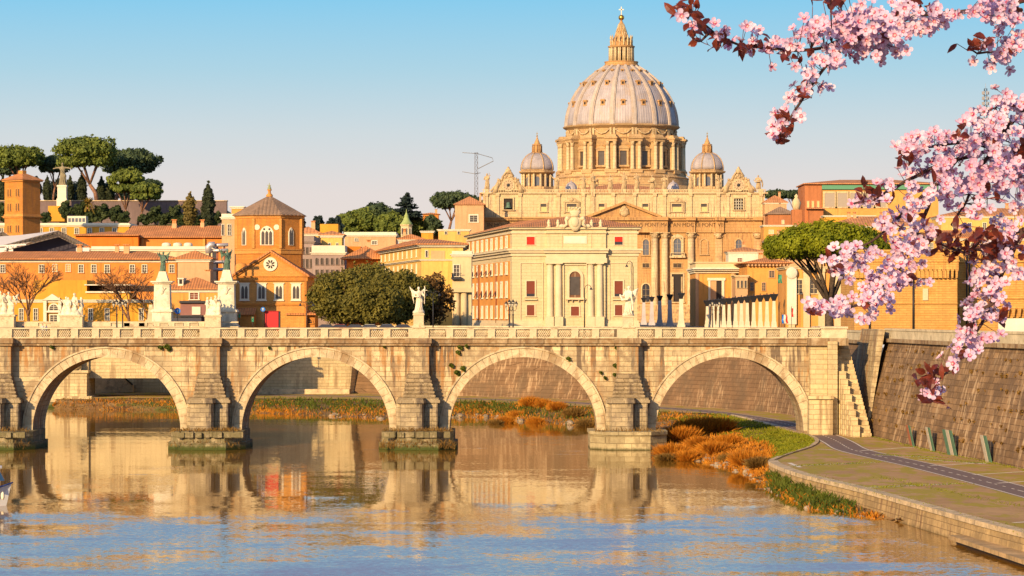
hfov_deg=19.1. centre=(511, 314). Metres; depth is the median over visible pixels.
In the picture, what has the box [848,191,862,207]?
window
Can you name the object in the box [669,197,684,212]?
attic window
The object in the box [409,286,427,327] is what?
angel statue
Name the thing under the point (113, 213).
shrub
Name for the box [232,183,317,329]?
brick church
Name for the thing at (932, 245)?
yellow house
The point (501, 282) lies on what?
window
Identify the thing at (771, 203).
building
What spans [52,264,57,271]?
window
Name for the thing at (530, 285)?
window
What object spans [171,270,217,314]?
tiled house
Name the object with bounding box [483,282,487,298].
window
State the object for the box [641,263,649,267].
mezzanine window
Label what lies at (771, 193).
umbrella pine
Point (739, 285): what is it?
pink wing
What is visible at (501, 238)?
window
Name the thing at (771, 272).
window
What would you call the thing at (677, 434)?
dry shrub
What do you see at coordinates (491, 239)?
window
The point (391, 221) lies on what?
pine tree
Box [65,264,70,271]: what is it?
window
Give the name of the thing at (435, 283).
oak tree
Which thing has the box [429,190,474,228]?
umbrella pine
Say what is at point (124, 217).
shrub
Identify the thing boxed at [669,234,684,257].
loggia window
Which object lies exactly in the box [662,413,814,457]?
bank grass
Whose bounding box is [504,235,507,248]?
window
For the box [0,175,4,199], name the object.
cypress tree
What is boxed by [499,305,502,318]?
window
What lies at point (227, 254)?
winged bronze
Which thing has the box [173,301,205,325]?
kiosk
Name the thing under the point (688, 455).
dry shrub
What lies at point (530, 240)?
window
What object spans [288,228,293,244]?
gothic window
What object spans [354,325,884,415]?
embankment wall
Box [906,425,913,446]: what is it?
wall boards
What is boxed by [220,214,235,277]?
peach tower house
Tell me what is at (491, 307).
window
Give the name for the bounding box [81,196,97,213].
palm tree
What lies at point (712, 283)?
door leaf
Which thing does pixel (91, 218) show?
shrub
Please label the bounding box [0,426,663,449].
pier growth
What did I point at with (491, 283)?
window
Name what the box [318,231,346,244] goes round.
yellow tower house
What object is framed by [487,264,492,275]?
window
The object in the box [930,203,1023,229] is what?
yellow house
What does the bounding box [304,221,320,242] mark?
yellow tower house
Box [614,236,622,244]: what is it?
window
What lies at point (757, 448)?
dry reeds
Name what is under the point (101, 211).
shrub
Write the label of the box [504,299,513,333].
street lamp
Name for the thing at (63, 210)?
shrub
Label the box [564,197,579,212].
attic window
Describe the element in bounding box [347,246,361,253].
orange wall
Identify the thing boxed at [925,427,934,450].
wall boards
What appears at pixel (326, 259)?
grey palazzo
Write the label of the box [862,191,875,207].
window
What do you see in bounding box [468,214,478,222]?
window
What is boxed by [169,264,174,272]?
window
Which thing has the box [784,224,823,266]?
peach back house
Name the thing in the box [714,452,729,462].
dry shrub
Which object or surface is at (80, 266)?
window
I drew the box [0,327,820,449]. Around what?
arch bridge
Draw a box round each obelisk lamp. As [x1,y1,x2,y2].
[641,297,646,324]
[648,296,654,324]
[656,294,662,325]
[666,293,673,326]
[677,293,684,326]
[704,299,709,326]
[709,300,715,326]
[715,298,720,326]
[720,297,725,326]
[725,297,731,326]
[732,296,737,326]
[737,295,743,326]
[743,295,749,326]
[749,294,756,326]
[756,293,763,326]
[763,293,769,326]
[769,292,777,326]
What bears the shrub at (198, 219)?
on the hill ground at (169, 224)
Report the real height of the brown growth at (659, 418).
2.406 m
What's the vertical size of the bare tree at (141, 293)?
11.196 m
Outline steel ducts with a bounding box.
[205,242,227,280]
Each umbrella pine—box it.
[0,143,45,174]
[0,166,21,176]
[38,155,69,199]
[50,134,117,199]
[100,148,163,199]
[106,166,144,222]
[129,181,163,225]
[145,178,163,188]
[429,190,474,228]
[760,217,890,325]
[765,188,785,198]
[785,189,797,207]
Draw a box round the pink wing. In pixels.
[730,275,749,326]
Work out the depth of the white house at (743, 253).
940.00 m
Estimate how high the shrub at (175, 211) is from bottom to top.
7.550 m
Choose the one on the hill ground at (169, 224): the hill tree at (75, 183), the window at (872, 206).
the hill tree at (75, 183)
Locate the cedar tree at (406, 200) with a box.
[393,192,423,220]
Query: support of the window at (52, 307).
in the yellow villa at (47, 305)
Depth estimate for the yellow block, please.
829.96 m
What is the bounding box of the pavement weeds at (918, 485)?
[788,436,1023,534]
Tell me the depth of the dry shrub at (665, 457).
336.43 m
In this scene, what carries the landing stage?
in the river water
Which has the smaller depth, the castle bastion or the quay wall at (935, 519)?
the quay wall at (935, 519)
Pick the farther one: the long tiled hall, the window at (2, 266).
the long tiled hall
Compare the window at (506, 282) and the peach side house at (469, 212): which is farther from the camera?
the peach side house at (469, 212)
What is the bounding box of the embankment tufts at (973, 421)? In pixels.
[870,349,1023,452]
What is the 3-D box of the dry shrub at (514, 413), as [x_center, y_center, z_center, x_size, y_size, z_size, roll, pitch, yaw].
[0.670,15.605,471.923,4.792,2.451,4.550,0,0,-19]
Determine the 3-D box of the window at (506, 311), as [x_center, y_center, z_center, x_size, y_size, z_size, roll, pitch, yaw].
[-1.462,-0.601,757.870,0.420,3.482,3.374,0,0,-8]
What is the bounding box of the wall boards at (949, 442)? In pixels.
[942,429,956,455]
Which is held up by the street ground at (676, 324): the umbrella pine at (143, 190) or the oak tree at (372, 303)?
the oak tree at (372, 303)
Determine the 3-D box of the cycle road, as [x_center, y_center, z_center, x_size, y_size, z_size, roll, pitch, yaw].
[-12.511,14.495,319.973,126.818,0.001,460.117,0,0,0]
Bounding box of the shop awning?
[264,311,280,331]
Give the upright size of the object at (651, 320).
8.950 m
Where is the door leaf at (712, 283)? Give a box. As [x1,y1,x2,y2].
[710,281,715,299]
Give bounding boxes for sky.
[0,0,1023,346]
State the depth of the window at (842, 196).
1250.51 m
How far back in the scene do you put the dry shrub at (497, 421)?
449.60 m
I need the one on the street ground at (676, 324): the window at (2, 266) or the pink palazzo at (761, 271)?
the pink palazzo at (761, 271)
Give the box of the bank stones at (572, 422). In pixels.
[328,413,876,518]
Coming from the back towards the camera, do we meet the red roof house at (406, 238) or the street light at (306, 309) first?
the red roof house at (406, 238)
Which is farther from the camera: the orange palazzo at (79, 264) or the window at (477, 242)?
the window at (477, 242)
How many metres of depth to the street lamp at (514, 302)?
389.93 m
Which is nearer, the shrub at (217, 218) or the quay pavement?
the quay pavement
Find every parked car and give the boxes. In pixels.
[316,324,332,332]
[333,324,346,330]
[347,324,361,331]
[362,324,376,332]
[375,324,395,331]
[395,324,409,330]
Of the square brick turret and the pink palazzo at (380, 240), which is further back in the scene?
the square brick turret
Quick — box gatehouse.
[686,262,741,325]
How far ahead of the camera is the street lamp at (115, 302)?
399.92 m
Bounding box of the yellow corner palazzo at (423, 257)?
[374,239,468,325]
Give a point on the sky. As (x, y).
(339, 106)
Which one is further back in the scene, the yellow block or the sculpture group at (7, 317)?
the yellow block
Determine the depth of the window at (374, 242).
919.82 m
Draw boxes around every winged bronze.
[157,251,170,270]
[219,249,231,269]
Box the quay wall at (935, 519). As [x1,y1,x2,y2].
[768,460,1023,550]
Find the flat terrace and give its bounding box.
[89,243,218,282]
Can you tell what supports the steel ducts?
on the street ground at (676, 324)
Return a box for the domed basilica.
[480,7,767,322]
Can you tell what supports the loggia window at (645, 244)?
in the domed basilica
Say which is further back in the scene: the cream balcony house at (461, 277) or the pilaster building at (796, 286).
the pilaster building at (796, 286)
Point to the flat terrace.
(177, 249)
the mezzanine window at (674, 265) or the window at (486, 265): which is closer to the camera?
the window at (486, 265)
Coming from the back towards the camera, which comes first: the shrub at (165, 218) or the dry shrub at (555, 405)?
the shrub at (165, 218)
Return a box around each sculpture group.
[0,291,18,326]
[59,293,84,329]
[204,295,222,326]
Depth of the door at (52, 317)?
599.86 m
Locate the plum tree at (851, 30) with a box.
[664,0,1023,408]
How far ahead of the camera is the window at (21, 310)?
599.93 m
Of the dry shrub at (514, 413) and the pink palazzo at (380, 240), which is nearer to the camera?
the dry shrub at (514, 413)
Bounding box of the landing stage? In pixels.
[948,535,1023,565]
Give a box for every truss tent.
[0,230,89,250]
[0,231,18,251]
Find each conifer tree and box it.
[313,215,324,231]
[325,215,344,232]
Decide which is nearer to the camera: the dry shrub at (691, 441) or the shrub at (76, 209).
the dry shrub at (691, 441)
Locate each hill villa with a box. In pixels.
[320,224,339,232]
[423,209,439,238]
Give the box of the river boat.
[0,466,12,505]
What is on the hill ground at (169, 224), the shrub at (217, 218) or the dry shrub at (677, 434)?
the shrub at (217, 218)
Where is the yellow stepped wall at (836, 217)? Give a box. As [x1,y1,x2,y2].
[820,215,875,221]
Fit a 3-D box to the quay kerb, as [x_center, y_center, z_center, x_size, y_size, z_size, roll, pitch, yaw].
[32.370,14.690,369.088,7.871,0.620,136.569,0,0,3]
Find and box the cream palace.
[464,207,642,326]
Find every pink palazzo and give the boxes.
[344,232,399,249]
[734,252,793,326]
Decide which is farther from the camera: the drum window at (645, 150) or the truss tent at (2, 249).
the drum window at (645, 150)
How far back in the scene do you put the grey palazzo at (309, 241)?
720.00 m
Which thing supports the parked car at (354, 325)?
on the street ground at (676, 324)
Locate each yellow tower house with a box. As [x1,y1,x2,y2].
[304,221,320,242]
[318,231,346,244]
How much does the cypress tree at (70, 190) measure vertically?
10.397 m
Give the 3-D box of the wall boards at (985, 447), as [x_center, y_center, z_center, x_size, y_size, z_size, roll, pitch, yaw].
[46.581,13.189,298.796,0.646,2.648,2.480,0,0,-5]
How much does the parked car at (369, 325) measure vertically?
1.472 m
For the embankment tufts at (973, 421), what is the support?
on the embankment wall at (963, 383)
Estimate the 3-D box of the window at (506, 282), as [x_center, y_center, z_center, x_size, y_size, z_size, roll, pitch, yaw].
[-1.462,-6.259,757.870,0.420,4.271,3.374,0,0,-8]
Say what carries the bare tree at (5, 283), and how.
on the street ground at (676, 324)
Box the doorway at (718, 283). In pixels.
[716,281,721,304]
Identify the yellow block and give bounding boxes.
[0,223,137,238]
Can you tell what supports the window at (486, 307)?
in the cream palace
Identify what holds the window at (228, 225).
in the peach tower house at (227, 229)
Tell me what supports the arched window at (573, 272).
in the cream palace
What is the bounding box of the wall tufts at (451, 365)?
[49,343,616,379]
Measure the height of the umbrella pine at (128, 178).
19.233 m
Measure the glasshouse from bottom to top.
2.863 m
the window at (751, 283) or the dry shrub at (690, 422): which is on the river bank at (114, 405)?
the dry shrub at (690, 422)
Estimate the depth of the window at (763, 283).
799.93 m
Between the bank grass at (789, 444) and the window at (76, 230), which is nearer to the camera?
the bank grass at (789, 444)
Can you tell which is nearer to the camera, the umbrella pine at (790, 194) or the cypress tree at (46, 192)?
the cypress tree at (46, 192)
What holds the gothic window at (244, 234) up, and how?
in the brick church
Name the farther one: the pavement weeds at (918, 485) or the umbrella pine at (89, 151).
the umbrella pine at (89, 151)
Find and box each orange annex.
[759,225,795,254]
[761,230,783,260]
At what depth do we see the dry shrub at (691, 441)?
355.34 m
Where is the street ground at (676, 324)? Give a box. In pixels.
[640,323,703,326]
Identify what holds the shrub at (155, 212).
on the hill ground at (169, 224)
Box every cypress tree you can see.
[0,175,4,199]
[41,175,51,199]
[66,175,74,199]
[76,170,87,199]
[97,176,105,199]
[105,184,114,199]
[180,191,197,225]
[200,180,215,225]
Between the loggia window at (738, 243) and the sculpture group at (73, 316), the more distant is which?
the loggia window at (738, 243)
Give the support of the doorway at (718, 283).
in the gatehouse
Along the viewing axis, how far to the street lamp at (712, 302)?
519.91 m
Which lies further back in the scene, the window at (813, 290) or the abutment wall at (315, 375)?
the window at (813, 290)
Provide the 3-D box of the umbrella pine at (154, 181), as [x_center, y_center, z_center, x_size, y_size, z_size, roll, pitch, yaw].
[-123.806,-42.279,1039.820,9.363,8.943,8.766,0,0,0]
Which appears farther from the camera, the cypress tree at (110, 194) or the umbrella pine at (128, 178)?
the cypress tree at (110, 194)
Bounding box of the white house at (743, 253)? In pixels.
[724,242,763,261]
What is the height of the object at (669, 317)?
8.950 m
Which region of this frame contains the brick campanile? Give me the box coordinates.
[1,170,44,243]
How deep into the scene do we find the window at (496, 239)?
774.76 m
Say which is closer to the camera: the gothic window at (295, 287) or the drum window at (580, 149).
the gothic window at (295, 287)
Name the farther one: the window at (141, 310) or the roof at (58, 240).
the roof at (58, 240)
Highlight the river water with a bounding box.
[0,347,1023,575]
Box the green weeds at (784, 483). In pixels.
[74,395,871,515]
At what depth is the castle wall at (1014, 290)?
432.00 m
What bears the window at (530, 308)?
in the cream palace
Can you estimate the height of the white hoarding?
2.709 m
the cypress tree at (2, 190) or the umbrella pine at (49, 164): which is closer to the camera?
the cypress tree at (2, 190)
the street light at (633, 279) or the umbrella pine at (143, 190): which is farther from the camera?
the umbrella pine at (143, 190)
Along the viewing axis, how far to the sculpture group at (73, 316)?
532.76 m
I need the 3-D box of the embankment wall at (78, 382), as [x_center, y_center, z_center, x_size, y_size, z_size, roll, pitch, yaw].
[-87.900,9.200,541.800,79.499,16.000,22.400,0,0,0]
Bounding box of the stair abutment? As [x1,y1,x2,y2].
[806,326,884,436]
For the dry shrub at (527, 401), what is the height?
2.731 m
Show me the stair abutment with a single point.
(840, 398)
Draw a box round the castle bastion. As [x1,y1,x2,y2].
[840,249,958,329]
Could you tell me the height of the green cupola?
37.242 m
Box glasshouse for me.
[67,216,87,222]
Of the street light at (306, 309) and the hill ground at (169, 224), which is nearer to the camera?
the street light at (306, 309)
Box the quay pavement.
[92,392,1023,528]
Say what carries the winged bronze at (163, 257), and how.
on the stone pylon at (162, 310)
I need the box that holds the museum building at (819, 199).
[796,180,937,223]
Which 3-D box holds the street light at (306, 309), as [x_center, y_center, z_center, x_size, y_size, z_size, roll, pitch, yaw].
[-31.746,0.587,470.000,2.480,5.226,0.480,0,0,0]
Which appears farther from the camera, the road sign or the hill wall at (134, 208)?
the hill wall at (134, 208)
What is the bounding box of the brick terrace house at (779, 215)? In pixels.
[763,203,790,224]
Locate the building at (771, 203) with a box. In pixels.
[761,192,788,224]
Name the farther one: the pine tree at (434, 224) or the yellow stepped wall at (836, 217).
the pine tree at (434, 224)
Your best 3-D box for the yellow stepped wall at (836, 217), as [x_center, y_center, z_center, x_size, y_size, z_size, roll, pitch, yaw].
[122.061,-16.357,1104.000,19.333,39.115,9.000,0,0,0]
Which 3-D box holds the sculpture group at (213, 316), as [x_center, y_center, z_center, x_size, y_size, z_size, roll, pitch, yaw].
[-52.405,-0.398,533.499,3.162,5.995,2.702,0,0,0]
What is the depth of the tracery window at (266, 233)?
658.65 m
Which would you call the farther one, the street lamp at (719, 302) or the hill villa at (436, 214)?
the hill villa at (436, 214)
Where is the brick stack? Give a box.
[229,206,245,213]
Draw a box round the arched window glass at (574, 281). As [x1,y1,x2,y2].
[570,277,579,294]
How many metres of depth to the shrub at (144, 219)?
973.36 m
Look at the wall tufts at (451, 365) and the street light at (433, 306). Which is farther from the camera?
the street light at (433, 306)
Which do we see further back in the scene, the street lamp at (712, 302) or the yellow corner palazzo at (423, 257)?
the yellow corner palazzo at (423, 257)
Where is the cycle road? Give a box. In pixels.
[262,395,1023,497]
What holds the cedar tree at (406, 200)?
on the hill ground at (169, 224)
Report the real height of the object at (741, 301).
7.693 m
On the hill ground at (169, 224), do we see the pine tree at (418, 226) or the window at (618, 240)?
the pine tree at (418, 226)
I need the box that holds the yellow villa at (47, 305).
[7,280,153,320]
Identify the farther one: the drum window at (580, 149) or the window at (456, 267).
the drum window at (580, 149)
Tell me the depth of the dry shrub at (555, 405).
471.03 m
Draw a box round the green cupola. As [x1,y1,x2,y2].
[400,209,412,236]
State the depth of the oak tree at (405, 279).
597.37 m
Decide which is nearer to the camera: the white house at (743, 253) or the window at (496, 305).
the window at (496, 305)
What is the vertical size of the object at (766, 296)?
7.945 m
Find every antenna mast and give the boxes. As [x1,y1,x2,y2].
[462,152,492,194]
[982,83,988,207]
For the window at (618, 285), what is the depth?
750.00 m
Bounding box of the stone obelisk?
[145,305,152,320]
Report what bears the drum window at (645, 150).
in the domed basilica
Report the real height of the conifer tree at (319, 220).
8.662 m
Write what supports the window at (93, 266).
in the orange palazzo at (79, 264)
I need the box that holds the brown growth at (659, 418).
[54,397,718,424]
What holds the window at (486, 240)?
in the cream palace
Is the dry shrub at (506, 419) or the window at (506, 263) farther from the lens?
the window at (506, 263)
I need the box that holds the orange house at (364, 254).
[340,240,380,325]
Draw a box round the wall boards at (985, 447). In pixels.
[980,435,991,462]
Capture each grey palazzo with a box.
[303,236,321,272]
[310,245,348,325]
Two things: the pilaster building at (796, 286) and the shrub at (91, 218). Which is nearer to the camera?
the pilaster building at (796, 286)
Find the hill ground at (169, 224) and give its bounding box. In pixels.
[139,211,230,225]
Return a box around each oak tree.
[304,267,365,324]
[339,279,404,324]
[346,260,392,324]
[366,268,437,325]
[422,271,455,325]
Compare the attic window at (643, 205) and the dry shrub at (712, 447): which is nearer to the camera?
the dry shrub at (712, 447)
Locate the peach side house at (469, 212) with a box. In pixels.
[453,193,485,233]
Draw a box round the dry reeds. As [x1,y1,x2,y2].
[52,398,883,518]
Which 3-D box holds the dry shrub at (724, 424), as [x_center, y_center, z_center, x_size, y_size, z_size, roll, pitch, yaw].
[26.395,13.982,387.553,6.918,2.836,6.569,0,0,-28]
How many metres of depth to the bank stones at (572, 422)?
336.27 m
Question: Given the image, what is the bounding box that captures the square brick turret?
[791,194,801,224]
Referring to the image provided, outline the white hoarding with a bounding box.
[998,318,1023,331]
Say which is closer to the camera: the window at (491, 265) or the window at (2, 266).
the window at (2, 266)
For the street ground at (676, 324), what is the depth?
898.02 m
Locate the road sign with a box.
[175,308,180,320]
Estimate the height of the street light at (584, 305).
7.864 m
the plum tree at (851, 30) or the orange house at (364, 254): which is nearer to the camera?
the plum tree at (851, 30)
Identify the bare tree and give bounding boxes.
[0,261,62,320]
[0,275,12,294]
[92,265,153,320]
[122,277,153,319]
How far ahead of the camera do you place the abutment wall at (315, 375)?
559.06 m
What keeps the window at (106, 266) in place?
in the orange palazzo at (79, 264)
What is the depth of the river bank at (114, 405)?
503.52 m
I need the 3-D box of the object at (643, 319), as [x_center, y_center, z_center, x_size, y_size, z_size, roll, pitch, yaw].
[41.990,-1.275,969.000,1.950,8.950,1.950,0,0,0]
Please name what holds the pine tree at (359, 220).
on the hill ground at (169, 224)
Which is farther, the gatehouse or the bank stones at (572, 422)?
the gatehouse
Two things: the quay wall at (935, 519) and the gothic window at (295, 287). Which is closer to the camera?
the quay wall at (935, 519)
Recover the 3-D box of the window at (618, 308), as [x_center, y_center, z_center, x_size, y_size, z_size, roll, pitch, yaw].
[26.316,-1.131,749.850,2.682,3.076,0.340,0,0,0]
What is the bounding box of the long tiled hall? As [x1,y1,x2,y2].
[73,219,221,280]
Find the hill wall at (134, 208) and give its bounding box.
[0,200,227,225]
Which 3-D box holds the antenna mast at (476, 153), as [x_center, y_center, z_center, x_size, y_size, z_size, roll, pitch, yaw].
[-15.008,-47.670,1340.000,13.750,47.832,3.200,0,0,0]
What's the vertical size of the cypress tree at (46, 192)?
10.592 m
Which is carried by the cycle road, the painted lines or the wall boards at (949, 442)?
the painted lines
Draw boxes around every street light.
[299,302,314,326]
[425,291,440,333]
[583,285,592,333]
[625,261,633,312]
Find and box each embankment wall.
[16,321,238,406]
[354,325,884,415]
[869,328,1023,468]
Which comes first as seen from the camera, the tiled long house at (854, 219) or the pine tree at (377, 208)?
the tiled long house at (854, 219)
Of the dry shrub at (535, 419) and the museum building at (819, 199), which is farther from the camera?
the museum building at (819, 199)
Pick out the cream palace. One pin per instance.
(543, 272)
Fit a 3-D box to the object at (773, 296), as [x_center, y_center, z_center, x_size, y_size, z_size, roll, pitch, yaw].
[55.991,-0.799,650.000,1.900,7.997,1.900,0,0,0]
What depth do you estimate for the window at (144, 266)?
639.95 m
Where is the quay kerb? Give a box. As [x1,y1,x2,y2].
[731,415,818,459]
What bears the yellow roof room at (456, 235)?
on the street ground at (676, 324)
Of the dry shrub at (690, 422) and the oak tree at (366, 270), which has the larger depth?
the oak tree at (366, 270)
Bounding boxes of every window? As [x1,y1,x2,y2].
[0,264,4,272]
[19,308,23,319]
[33,308,37,319]
[39,264,43,272]
[47,303,57,310]
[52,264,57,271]
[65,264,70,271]
[74,228,78,233]
[78,264,83,272]
[88,308,92,319]
[91,264,96,272]
[104,264,109,272]
[105,308,109,319]
[129,264,134,272]
[139,308,143,319]
[142,264,146,272]
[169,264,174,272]
[188,292,199,299]
[221,224,224,235]
[227,224,231,235]
[239,283,249,300]
[242,227,246,244]
[256,283,266,300]
[260,226,273,244]
[263,257,276,270]
[273,283,284,300]
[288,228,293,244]
[290,283,301,300]
[371,240,377,244]
[453,264,459,276]
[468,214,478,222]
[473,283,477,298]
[476,241,478,252]
[478,283,482,298]
[483,264,487,276]
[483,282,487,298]
[485,239,487,251]
[485,306,487,318]
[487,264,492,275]
[488,282,492,298]
[490,238,492,250]
[490,306,492,318]
[492,282,497,298]
[494,237,497,249]
[494,305,497,318]
[499,236,502,248]
[499,263,502,274]
[499,281,502,297]
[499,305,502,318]
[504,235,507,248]
[504,262,507,274]
[504,281,507,297]
[504,305,507,318]
[525,280,536,297]
[525,304,535,315]
[526,236,534,244]
[539,203,547,211]
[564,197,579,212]
[565,269,583,298]
[569,305,580,316]
[577,146,582,167]
[595,145,605,166]
[597,203,605,210]
[613,280,624,297]
[613,304,623,315]
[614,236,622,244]
[617,145,629,166]
[641,145,650,166]
[641,203,648,209]
[641,238,650,255]
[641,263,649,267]
[663,146,667,167]
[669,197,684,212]
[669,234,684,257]
[672,263,682,267]
[699,203,708,211]
[734,238,742,248]
[737,257,742,261]
[750,282,753,290]
[762,282,765,290]
[768,270,774,277]
[797,279,802,293]
[810,279,817,293]
[822,191,836,207]
[835,191,848,207]
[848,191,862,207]
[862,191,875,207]
[874,191,887,207]
[982,222,986,229]
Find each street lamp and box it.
[112,300,121,326]
[118,299,126,326]
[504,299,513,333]
[509,300,517,326]
[709,300,715,326]
[716,300,722,326]
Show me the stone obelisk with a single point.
(149, 317)
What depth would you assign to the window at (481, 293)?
802.09 m
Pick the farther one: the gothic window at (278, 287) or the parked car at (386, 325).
the gothic window at (278, 287)
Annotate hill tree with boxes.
[50,179,58,199]
[73,181,78,199]
[118,192,134,199]
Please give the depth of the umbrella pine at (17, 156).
1045.01 m
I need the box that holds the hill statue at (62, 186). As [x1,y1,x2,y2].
[48,163,71,221]
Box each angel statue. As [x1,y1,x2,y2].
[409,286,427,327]
[619,286,637,327]
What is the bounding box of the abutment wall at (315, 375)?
[95,330,362,393]
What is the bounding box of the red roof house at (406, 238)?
[396,229,424,242]
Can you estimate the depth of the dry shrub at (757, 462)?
305.87 m
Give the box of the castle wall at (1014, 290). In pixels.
[949,253,1023,330]
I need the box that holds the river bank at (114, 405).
[53,399,902,521]
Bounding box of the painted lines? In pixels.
[268,395,1023,522]
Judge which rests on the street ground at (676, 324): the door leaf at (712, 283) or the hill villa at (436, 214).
the hill villa at (436, 214)
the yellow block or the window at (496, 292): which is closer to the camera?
the window at (496, 292)
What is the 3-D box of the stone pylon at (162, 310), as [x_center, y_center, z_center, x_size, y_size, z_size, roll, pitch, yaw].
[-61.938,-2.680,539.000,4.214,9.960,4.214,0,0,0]
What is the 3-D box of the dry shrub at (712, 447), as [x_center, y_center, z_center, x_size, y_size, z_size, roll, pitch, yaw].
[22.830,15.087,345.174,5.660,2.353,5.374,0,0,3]
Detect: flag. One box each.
[778,275,781,282]
[782,315,787,322]
[791,306,795,326]
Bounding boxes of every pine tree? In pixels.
[336,207,375,232]
[363,201,393,215]
[373,210,403,234]
[399,218,428,237]
[422,214,443,236]
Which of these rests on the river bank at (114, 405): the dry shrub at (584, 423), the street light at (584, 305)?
the dry shrub at (584, 423)
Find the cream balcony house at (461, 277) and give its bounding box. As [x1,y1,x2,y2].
[450,251,474,325]
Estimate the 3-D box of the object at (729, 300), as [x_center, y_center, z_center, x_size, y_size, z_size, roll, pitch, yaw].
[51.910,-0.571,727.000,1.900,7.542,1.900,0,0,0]
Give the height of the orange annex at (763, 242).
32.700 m
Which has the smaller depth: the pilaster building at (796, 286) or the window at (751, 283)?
the pilaster building at (796, 286)
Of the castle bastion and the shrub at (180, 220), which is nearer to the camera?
the castle bastion
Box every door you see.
[49,314,57,320]
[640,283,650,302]
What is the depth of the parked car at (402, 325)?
544.30 m
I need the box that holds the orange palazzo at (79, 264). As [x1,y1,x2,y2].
[0,244,177,299]
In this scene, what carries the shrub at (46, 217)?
on the hill ground at (169, 224)
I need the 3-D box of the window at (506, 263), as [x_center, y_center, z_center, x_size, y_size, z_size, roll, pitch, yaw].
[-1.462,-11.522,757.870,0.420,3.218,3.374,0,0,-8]
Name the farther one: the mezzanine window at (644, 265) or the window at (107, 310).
the mezzanine window at (644, 265)
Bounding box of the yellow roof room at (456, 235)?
[437,229,470,250]
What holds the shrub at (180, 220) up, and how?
on the hill ground at (169, 224)
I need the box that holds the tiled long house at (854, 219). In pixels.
[824,212,930,277]
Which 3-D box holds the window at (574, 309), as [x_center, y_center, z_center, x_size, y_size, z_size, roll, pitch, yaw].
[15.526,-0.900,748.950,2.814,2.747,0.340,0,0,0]
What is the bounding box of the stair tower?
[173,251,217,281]
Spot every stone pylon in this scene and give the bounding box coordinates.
[150,271,174,325]
[214,270,238,325]
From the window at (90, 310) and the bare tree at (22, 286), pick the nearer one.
the bare tree at (22, 286)
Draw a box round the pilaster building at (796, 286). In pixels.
[775,267,854,326]
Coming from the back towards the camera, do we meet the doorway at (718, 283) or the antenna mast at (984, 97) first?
the antenna mast at (984, 97)
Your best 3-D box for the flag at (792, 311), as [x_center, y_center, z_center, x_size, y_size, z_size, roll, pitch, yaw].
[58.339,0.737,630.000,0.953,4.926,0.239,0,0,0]
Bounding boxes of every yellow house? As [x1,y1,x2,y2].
[901,228,1023,277]
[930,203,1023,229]
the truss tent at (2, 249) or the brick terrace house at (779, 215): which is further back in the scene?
the brick terrace house at (779, 215)
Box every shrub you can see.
[0,202,4,222]
[40,211,51,222]
[58,200,70,220]
[68,201,90,215]
[82,209,98,222]
[91,203,108,222]
[107,204,122,222]
[116,211,130,222]
[137,213,154,225]
[148,205,161,224]
[155,212,175,225]
[168,204,182,223]
[176,215,185,225]
[194,215,201,225]
[212,211,221,225]
[487,418,504,423]
[495,415,516,422]
[505,409,526,417]
[515,395,542,408]
[525,416,546,422]
[532,398,552,407]
[545,400,569,411]
[560,406,586,418]
[572,417,594,426]
[650,442,695,455]
[652,452,676,460]
[663,422,707,442]
[668,416,716,434]
[669,448,707,461]
[680,434,713,448]
[692,439,733,454]
[698,416,741,433]
[713,433,748,444]
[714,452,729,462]
[721,450,769,466]
[741,454,770,468]
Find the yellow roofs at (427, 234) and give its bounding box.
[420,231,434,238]

